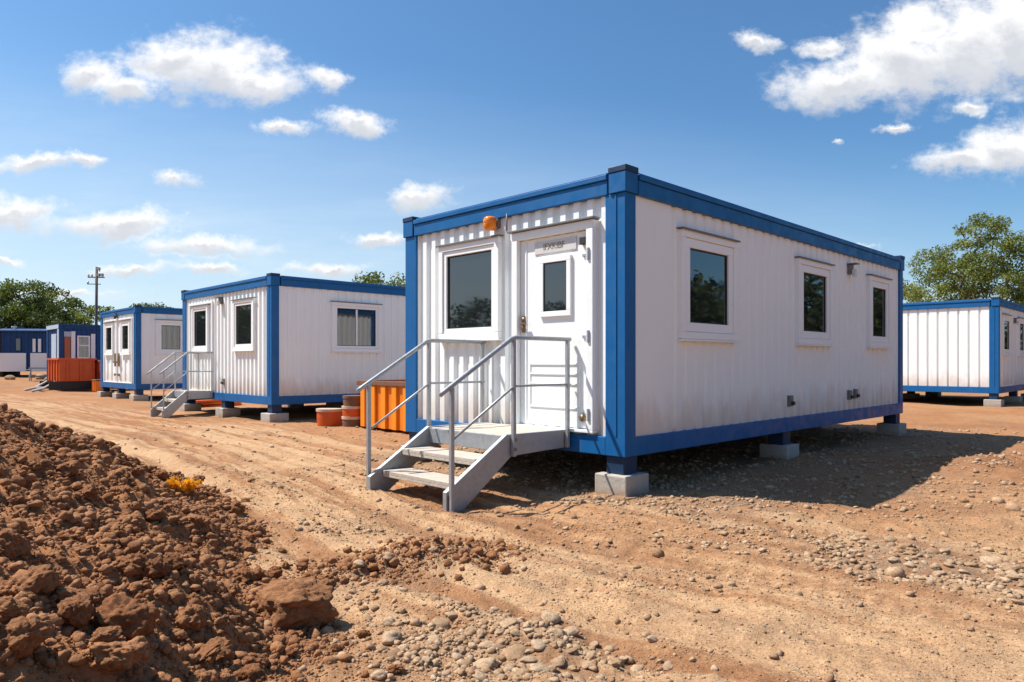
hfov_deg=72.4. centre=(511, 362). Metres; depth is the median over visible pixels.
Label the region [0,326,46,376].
blue cabin
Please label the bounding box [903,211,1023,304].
broadleaf tree
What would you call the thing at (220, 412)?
concrete block
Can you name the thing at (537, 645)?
stone
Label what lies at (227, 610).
soil clod
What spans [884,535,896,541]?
stone
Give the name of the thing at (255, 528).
soil clod
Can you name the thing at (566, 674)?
stone
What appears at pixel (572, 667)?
stone
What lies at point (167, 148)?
sky
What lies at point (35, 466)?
soil clod
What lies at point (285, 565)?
soil clod
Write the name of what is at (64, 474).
soil clod
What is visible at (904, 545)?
stone
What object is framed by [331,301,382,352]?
window
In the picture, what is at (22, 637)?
soil clod
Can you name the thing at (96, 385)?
orange crate
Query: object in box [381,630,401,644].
stone
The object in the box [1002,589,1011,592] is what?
stone
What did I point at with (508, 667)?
stone
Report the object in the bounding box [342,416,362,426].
plastic tub
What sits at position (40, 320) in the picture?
broadleaf tree
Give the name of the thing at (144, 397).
concrete block
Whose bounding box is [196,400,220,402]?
orange plank
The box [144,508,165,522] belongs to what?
soil clod
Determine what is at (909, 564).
stone
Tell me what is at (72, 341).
blue cabin
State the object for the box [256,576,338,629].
boulder
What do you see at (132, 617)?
soil clod
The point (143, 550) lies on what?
soil clod
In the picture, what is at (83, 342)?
window
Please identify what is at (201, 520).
soil clod
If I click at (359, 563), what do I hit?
stone
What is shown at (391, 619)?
stone
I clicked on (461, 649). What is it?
stone
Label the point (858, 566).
stone
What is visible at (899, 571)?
dirt grain
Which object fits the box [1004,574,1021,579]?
stone
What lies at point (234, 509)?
soil clod
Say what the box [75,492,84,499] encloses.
soil clod
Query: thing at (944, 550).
stone
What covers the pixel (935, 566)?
stone
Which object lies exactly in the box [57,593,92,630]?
soil clod
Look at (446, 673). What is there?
stone
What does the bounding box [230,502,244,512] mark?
soil clod
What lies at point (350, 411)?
plastic tub
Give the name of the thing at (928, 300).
bush
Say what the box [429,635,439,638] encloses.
stone
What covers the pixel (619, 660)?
stone
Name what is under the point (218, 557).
soil clod
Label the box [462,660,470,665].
stone
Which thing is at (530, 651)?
stone
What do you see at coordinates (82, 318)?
broadleaf tree
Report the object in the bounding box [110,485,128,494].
soil clod
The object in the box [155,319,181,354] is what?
window
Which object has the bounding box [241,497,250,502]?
soil clod
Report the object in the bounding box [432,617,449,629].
stone
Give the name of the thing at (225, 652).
soil clod
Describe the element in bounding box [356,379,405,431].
orange skip
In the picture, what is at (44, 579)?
soil clod
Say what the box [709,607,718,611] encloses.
stone
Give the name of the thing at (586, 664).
stone
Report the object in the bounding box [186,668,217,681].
soil clod
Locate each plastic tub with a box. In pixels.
[316,408,341,425]
[342,406,359,416]
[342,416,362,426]
[343,395,359,405]
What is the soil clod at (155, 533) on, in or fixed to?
on the soil heap
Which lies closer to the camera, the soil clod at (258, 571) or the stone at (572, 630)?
the stone at (572, 630)
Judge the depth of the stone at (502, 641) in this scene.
3.08 m
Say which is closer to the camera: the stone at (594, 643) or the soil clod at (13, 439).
the stone at (594, 643)
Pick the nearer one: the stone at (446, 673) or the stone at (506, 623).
the stone at (446, 673)
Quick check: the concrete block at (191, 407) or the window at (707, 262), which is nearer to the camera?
the window at (707, 262)
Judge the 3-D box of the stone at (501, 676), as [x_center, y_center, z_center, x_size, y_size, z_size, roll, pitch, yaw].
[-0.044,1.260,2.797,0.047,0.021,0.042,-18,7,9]
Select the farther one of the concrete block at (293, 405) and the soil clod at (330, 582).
the concrete block at (293, 405)
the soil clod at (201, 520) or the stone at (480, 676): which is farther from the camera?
the soil clod at (201, 520)
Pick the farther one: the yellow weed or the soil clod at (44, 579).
the yellow weed
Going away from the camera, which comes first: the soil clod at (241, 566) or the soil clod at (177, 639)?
the soil clod at (177, 639)
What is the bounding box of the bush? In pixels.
[906,294,950,302]
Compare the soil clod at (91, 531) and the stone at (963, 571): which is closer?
the soil clod at (91, 531)
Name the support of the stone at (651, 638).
on the ground
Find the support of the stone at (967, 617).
on the ground
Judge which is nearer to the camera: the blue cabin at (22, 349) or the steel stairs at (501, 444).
the steel stairs at (501, 444)
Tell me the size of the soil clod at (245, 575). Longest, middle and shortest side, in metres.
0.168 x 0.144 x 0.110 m
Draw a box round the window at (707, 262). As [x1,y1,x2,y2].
[676,226,740,342]
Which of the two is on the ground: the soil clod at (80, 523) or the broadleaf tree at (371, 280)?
the broadleaf tree at (371, 280)
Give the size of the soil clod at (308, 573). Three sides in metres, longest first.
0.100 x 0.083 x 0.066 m
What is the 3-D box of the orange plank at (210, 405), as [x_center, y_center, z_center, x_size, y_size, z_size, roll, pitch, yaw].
[-8.377,1.200,19.430,0.220,0.060,1.800,0,0,37]
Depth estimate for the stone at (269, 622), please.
3.19 m
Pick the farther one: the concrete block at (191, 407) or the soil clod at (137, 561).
the concrete block at (191, 407)
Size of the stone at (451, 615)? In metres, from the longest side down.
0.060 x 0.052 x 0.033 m
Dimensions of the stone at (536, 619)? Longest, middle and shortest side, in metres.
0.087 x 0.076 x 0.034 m
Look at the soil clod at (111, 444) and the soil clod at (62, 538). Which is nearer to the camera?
the soil clod at (62, 538)
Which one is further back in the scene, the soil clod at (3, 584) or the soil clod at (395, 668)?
the soil clod at (395, 668)
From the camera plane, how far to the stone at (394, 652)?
2.94 m
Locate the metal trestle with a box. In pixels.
[28,367,46,380]
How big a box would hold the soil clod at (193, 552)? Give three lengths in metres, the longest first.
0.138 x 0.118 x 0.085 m
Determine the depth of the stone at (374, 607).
3.53 m
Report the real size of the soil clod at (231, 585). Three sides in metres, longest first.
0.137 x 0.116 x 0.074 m
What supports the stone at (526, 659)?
on the ground
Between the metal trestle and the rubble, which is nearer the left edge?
the rubble
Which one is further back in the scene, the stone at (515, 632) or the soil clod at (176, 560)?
the stone at (515, 632)
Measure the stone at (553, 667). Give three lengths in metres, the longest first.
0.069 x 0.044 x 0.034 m
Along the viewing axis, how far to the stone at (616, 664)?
2.91 m
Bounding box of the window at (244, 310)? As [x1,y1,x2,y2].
[231,297,256,351]
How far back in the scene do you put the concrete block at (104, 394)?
25.20 m
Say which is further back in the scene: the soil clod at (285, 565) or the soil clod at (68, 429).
the soil clod at (68, 429)
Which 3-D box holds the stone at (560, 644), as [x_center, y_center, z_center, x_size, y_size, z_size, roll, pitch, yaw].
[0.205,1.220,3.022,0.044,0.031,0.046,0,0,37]
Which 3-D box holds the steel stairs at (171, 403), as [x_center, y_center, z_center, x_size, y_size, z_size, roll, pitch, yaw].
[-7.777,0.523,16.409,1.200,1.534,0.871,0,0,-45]
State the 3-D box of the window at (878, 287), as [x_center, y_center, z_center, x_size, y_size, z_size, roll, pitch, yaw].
[5.932,-0.798,11.327,1.030,1.161,0.120,0,0,-45]
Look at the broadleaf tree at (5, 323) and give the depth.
64.94 m
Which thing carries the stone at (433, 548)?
on the ground
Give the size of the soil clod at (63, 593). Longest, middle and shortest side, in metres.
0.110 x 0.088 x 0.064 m
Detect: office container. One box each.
[99,305,181,394]
[181,273,404,412]
[403,164,904,474]
[903,297,1023,399]
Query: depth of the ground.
5.04 m
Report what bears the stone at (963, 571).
on the ground
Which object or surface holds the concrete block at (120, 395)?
on the ground
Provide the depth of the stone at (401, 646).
3.04 m
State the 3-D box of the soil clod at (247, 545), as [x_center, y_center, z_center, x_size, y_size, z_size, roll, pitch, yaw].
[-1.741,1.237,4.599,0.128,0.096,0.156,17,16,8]
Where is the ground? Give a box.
[0,369,1023,681]
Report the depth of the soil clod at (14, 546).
2.44 m
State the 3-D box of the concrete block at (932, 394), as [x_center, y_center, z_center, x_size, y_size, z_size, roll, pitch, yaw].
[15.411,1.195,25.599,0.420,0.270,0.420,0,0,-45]
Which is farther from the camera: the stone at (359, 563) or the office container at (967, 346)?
the office container at (967, 346)
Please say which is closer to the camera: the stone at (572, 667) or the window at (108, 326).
the stone at (572, 667)
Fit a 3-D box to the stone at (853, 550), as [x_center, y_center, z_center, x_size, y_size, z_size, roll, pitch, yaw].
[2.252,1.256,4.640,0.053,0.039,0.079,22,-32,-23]
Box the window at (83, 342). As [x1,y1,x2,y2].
[77,336,89,357]
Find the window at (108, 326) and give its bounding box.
[103,322,113,354]
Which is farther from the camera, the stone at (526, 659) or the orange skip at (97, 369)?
the orange skip at (97, 369)
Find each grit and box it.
[0,406,560,681]
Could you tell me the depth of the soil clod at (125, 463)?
5.39 m
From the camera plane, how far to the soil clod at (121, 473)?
4.32 m
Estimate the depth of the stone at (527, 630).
3.13 m
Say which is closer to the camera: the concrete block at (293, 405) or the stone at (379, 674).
the stone at (379, 674)
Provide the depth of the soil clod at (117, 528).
3.17 m
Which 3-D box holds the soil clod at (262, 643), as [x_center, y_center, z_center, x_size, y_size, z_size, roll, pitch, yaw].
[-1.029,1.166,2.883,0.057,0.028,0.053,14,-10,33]
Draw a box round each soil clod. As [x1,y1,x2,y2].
[0,528,32,560]
[0,579,10,588]
[0,595,29,623]
[0,616,51,658]
[3,410,20,418]
[6,496,25,506]
[8,437,20,443]
[8,564,61,597]
[14,442,35,447]
[28,462,41,470]
[31,489,43,495]
[33,651,49,664]
[44,451,53,456]
[47,443,62,451]
[48,423,57,429]
[51,587,88,603]
[56,461,78,476]
[56,470,70,477]
[57,534,74,541]
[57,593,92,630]
[58,426,73,432]
[61,439,77,448]
[74,484,99,500]
[74,521,84,526]
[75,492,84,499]
[79,587,106,606]
[85,528,94,533]
[89,626,122,641]
[89,641,145,670]
[90,592,159,640]
[94,439,116,446]
[96,582,105,588]
[99,522,124,537]
[106,468,128,479]
[108,479,118,485]
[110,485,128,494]
[115,553,148,578]
[119,459,131,466]
[119,513,148,530]
[130,467,145,473]
[138,548,148,554]
[141,557,171,579]
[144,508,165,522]
[150,530,162,538]
[153,488,163,493]
[155,469,167,480]
[162,552,184,569]
[174,604,206,631]
[175,631,186,641]
[176,546,200,562]
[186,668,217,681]
[187,514,210,526]
[189,593,200,599]
[193,475,204,483]
[196,640,223,669]
[197,636,232,661]
[214,555,224,560]
[218,606,241,619]
[222,579,239,597]
[228,506,240,513]
[228,551,237,558]
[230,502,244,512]
[230,538,237,542]
[231,567,256,583]
[232,663,266,681]
[235,564,246,568]
[238,560,249,566]
[240,540,256,552]
[240,652,267,668]
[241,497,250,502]
[242,532,256,542]
[246,524,266,534]
[251,566,264,579]
[255,640,268,648]
[265,566,282,578]
[267,658,280,671]
[277,547,286,553]
[281,561,289,568]
[283,648,296,656]
[296,562,307,569]
[298,629,305,636]
[302,570,316,578]
[317,574,334,581]
[324,578,335,586]
[329,643,340,652]
[355,629,370,637]
[386,664,404,673]
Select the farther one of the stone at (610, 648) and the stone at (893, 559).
the stone at (893, 559)
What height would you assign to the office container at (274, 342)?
2.896 m
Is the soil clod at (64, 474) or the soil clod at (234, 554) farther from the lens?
the soil clod at (234, 554)
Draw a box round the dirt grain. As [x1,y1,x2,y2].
[188,464,1023,681]
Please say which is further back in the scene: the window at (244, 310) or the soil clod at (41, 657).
the window at (244, 310)
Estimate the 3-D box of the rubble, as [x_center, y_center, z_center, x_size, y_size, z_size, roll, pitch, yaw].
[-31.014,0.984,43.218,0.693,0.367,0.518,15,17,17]
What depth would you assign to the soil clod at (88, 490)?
3.79 m
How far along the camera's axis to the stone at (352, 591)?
3.76 m
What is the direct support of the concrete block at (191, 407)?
on the ground
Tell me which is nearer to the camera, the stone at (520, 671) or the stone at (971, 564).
the stone at (520, 671)
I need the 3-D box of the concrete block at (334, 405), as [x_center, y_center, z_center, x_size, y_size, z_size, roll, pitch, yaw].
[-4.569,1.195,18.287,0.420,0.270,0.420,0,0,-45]
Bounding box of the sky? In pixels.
[0,0,1023,324]
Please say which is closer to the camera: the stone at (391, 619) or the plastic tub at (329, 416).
the stone at (391, 619)
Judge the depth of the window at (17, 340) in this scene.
45.49 m
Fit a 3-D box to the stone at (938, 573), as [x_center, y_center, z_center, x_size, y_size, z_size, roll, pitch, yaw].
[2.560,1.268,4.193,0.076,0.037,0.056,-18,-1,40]
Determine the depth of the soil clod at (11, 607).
1.80 m
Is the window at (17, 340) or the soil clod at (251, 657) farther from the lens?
the window at (17, 340)
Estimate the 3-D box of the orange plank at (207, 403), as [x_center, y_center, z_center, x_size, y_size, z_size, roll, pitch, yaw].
[-8.327,1.135,19.430,0.220,0.060,1.800,0,0,31]
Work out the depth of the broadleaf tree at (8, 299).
68.65 m
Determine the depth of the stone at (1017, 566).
4.22 m
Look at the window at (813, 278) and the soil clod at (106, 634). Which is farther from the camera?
the window at (813, 278)
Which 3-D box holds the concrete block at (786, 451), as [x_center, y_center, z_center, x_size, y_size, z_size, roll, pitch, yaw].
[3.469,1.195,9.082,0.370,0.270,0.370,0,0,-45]
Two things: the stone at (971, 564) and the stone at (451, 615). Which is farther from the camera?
the stone at (971, 564)
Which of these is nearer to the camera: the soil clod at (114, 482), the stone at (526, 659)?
the stone at (526, 659)
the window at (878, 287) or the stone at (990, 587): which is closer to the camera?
the stone at (990, 587)
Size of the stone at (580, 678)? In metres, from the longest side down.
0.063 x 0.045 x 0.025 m
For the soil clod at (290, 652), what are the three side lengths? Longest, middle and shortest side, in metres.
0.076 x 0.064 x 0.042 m
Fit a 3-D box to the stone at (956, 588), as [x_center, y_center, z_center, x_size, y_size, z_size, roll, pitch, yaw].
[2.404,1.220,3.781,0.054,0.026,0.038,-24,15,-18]
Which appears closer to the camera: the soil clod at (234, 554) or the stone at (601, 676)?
the stone at (601, 676)
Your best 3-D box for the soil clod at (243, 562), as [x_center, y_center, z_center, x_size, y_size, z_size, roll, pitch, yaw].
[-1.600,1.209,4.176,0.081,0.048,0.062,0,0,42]
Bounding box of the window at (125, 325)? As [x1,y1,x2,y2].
[120,319,130,354]
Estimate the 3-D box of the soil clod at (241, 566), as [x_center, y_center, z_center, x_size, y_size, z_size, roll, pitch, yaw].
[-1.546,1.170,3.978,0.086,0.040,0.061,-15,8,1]
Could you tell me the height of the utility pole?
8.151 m
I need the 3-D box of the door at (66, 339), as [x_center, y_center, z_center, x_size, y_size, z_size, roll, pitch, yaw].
[-21.118,-0.275,33.249,0.240,1.850,0.052,0,0,-45]
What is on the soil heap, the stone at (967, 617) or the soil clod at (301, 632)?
the soil clod at (301, 632)
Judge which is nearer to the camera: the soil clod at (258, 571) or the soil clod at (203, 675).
the soil clod at (203, 675)
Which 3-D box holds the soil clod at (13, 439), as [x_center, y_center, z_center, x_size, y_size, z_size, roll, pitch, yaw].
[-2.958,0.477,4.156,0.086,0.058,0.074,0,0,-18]
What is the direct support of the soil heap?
on the ground
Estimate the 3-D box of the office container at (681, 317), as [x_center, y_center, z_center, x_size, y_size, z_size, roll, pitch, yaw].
[2.697,-0.388,10.482,8.259,2.896,3.578,0,0,-45]
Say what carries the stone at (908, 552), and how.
on the ground
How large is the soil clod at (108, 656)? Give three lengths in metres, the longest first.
0.158 x 0.152 x 0.082 m
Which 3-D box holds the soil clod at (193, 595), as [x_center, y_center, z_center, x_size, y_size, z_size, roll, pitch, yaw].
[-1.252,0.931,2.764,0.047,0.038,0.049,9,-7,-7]
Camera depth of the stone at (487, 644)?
3.06 m
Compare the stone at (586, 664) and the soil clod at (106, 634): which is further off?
the stone at (586, 664)
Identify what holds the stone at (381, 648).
on the ground
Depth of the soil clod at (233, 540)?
4.46 m
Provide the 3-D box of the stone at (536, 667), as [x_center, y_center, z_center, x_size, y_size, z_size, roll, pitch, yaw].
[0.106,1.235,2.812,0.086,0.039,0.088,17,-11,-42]
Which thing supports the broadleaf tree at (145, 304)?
on the ground
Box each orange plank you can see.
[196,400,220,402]
[201,401,241,404]
[201,403,241,406]
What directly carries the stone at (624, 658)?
on the ground
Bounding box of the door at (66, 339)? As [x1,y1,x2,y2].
[64,337,69,357]
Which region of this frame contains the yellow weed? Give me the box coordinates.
[166,476,202,494]
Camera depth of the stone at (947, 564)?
4.25 m
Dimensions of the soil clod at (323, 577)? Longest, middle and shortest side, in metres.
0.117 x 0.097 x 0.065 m
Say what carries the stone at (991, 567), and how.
on the ground
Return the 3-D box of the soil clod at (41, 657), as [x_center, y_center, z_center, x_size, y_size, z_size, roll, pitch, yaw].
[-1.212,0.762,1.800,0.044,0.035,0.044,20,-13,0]
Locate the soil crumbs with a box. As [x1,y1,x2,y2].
[0,403,543,681]
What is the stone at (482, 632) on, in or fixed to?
on the ground
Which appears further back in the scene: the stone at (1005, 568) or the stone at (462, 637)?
the stone at (1005, 568)
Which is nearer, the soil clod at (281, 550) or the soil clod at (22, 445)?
the soil clod at (22, 445)
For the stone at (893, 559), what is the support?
on the ground
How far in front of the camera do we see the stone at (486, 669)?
2.83 m
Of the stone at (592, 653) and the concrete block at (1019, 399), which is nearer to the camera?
the stone at (592, 653)
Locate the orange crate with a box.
[92,379,110,390]
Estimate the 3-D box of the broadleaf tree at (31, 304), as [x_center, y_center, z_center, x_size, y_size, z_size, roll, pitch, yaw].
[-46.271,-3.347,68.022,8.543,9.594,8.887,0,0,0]
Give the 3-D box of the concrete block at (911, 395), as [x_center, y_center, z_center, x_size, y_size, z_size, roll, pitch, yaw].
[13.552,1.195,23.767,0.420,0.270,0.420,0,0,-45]
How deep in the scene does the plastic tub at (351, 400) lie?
13.44 m
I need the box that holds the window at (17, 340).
[15,338,20,350]
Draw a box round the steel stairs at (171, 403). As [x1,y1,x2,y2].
[147,352,212,417]
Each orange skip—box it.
[24,358,96,391]
[95,360,116,388]
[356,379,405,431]
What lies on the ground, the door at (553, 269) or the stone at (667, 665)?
the stone at (667, 665)
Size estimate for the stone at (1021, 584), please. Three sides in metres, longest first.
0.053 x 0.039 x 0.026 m
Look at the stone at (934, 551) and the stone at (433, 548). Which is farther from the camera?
the stone at (934, 551)
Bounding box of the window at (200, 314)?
[190,304,209,351]
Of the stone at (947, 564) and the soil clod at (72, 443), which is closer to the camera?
the stone at (947, 564)
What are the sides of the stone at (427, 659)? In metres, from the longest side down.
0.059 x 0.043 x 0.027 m
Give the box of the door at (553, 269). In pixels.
[520,231,588,427]
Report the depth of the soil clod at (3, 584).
2.03 m
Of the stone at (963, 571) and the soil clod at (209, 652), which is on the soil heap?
the soil clod at (209, 652)
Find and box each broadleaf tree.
[0,278,88,324]
[0,281,16,320]
[0,311,18,328]
[11,308,84,328]
[66,304,114,324]
[129,302,165,307]
[352,271,404,286]
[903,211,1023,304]
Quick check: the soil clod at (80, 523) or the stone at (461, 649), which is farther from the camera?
the soil clod at (80, 523)
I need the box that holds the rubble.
[4,375,15,379]
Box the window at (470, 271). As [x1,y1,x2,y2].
[435,234,503,340]
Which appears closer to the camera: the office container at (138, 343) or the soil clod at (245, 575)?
the soil clod at (245, 575)
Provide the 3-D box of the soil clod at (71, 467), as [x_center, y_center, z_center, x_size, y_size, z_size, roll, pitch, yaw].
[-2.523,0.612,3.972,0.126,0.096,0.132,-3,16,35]
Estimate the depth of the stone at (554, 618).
3.42 m
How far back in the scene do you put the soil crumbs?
3.26 m
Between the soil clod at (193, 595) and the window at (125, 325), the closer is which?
the soil clod at (193, 595)
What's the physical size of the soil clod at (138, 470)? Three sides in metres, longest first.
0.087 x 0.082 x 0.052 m
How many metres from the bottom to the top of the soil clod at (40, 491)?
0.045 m
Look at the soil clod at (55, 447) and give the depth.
5.01 m
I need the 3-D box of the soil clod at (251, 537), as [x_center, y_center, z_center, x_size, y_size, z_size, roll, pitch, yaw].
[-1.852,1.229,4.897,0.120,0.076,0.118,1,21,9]
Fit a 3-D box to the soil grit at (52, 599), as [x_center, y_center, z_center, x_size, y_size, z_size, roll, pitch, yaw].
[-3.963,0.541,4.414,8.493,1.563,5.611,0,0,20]
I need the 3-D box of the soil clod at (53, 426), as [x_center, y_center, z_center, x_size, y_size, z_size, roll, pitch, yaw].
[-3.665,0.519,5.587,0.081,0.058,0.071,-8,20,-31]
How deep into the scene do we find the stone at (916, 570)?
4.26 m
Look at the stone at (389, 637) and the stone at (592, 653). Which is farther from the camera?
the stone at (389, 637)
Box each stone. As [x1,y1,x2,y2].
[264,620,271,625]
[349,589,357,593]
[353,559,364,566]
[370,604,378,610]
[370,669,386,680]
[376,579,388,585]
[378,645,389,652]
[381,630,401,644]
[383,552,394,561]
[383,616,395,623]
[387,648,399,658]
[398,644,408,649]
[421,655,430,662]
[429,546,437,551]
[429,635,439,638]
[431,595,440,599]
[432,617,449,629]
[442,670,450,675]
[446,612,457,618]
[457,634,467,642]
[458,646,465,653]
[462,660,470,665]
[472,657,498,668]
[472,671,486,681]
[477,630,486,636]
[480,665,493,673]
[482,640,493,648]
[491,643,502,649]
[494,628,504,635]
[496,638,507,645]
[497,673,506,679]
[499,618,519,629]
[501,644,526,660]
[503,664,514,671]
[510,629,522,636]
[513,668,525,675]
[516,662,527,668]
[520,656,537,662]
[523,628,533,632]
[524,649,533,653]
[529,663,549,672]
[530,617,543,622]
[531,639,545,651]
[541,612,560,624]
[548,664,556,672]
[550,655,565,666]
[551,628,567,635]
[557,640,564,647]
[562,626,579,635]
[562,671,572,678]
[567,648,577,653]
[568,665,577,670]
[574,676,585,681]
[581,660,592,668]
[585,650,594,656]
[589,641,598,647]
[596,674,605,680]
[603,645,615,651]
[608,661,620,668]
[611,658,623,665]
[619,656,627,662]
[630,664,643,670]
[646,635,657,642]
[662,660,672,670]
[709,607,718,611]
[848,549,857,552]
[854,564,862,569]
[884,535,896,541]
[887,556,898,561]
[897,543,912,548]
[903,550,916,554]
[905,561,915,567]
[912,568,920,572]
[926,547,939,554]
[926,580,934,585]
[929,562,940,569]
[932,570,945,576]
[939,548,950,553]
[942,561,952,566]
[953,586,961,590]
[958,569,969,573]
[962,614,970,619]
[964,561,978,566]
[984,555,1002,563]
[986,565,996,569]
[986,585,996,589]
[1001,565,1015,570]
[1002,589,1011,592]
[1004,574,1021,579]
[1010,599,1023,604]
[1012,564,1023,569]
[1018,581,1023,586]
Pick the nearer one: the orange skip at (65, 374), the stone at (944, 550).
the stone at (944, 550)
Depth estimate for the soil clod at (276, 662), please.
2.74 m
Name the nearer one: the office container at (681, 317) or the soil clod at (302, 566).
the soil clod at (302, 566)
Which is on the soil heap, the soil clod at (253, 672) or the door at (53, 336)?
the soil clod at (253, 672)
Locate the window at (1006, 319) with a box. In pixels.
[1002,314,1012,355]
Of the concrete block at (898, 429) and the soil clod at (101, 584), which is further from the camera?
the concrete block at (898, 429)
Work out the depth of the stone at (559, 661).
2.90 m
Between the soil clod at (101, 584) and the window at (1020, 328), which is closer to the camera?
the soil clod at (101, 584)
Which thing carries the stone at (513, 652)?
on the ground
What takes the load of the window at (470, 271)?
in the office container at (681, 317)
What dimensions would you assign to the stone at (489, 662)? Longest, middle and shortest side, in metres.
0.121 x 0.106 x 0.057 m
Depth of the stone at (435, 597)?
3.61 m
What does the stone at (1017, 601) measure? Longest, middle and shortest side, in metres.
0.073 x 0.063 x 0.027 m
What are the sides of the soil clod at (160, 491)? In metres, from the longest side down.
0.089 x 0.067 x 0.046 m
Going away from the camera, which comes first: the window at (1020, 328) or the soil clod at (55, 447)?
the soil clod at (55, 447)
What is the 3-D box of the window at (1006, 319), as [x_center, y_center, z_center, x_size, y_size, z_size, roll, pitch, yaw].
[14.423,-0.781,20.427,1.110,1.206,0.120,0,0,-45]
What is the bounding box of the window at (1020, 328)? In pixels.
[1017,317,1023,356]
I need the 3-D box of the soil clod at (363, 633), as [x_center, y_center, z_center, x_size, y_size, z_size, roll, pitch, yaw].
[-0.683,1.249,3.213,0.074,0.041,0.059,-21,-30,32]
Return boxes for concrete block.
[97,391,113,396]
[112,393,130,398]
[129,394,148,400]
[179,403,200,410]
[215,407,240,417]
[261,412,288,422]
[284,404,303,406]
[326,403,343,407]
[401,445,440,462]
[595,471,648,496]
[760,443,798,459]
[877,422,905,435]
[903,393,919,398]
[925,392,940,396]
[984,399,1003,406]
[1004,396,1022,402]
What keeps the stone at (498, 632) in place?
on the ground
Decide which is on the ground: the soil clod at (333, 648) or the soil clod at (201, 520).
the soil clod at (333, 648)
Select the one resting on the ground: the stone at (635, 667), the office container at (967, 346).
the stone at (635, 667)
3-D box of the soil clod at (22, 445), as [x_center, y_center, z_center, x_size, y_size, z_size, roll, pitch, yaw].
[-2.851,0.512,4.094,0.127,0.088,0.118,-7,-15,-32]
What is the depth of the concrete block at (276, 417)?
14.45 m
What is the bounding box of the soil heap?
[0,406,310,681]
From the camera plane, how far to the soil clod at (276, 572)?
4.06 m
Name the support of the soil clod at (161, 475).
on the soil heap
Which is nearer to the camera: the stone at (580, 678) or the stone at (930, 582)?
the stone at (580, 678)
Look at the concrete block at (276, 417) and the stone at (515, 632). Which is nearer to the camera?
the stone at (515, 632)
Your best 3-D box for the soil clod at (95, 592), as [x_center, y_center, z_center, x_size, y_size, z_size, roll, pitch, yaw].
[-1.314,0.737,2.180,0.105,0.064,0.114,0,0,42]
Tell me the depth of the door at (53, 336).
33.65 m
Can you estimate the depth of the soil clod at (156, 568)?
2.76 m
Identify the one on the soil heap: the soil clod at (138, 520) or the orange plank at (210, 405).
the soil clod at (138, 520)
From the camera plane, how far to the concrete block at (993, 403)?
19.76 m
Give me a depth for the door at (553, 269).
7.16 m
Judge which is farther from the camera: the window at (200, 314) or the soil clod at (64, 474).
the window at (200, 314)
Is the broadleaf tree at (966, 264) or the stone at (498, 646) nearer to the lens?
the stone at (498, 646)
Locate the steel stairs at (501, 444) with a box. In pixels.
[356,335,571,512]
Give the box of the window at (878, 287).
[866,274,892,348]
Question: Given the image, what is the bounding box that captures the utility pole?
[87,267,104,324]
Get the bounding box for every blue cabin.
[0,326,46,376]
[46,323,99,380]
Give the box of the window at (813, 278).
[794,256,834,346]
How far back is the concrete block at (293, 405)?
19.80 m
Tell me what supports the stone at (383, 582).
on the ground
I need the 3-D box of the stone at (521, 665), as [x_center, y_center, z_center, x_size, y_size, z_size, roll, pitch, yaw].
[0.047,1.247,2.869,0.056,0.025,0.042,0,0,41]
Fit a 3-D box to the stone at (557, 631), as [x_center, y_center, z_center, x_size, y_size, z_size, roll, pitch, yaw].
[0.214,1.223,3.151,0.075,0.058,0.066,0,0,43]
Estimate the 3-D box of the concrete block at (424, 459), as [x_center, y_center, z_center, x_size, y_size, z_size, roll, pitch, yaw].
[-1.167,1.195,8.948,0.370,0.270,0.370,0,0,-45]
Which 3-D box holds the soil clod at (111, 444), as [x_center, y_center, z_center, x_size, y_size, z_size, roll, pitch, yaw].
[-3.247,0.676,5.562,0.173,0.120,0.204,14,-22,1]
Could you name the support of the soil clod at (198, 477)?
on the soil heap
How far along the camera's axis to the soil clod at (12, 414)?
5.03 m
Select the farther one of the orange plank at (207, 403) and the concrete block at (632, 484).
the orange plank at (207, 403)
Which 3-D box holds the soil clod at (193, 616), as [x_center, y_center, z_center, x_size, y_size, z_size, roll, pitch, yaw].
[-1.216,0.964,2.659,0.119,0.090,0.131,3,23,11]
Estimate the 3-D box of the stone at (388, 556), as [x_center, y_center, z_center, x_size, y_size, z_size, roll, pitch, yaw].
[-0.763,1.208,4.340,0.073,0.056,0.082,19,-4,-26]
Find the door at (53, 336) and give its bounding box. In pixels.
[51,334,56,357]
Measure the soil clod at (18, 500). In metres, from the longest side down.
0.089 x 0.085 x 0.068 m
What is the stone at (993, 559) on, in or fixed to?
on the ground
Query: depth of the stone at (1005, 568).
4.21 m
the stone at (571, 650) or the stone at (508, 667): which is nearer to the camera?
the stone at (508, 667)
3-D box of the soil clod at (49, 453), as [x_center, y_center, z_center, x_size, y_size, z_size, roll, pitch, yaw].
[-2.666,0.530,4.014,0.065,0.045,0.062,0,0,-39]

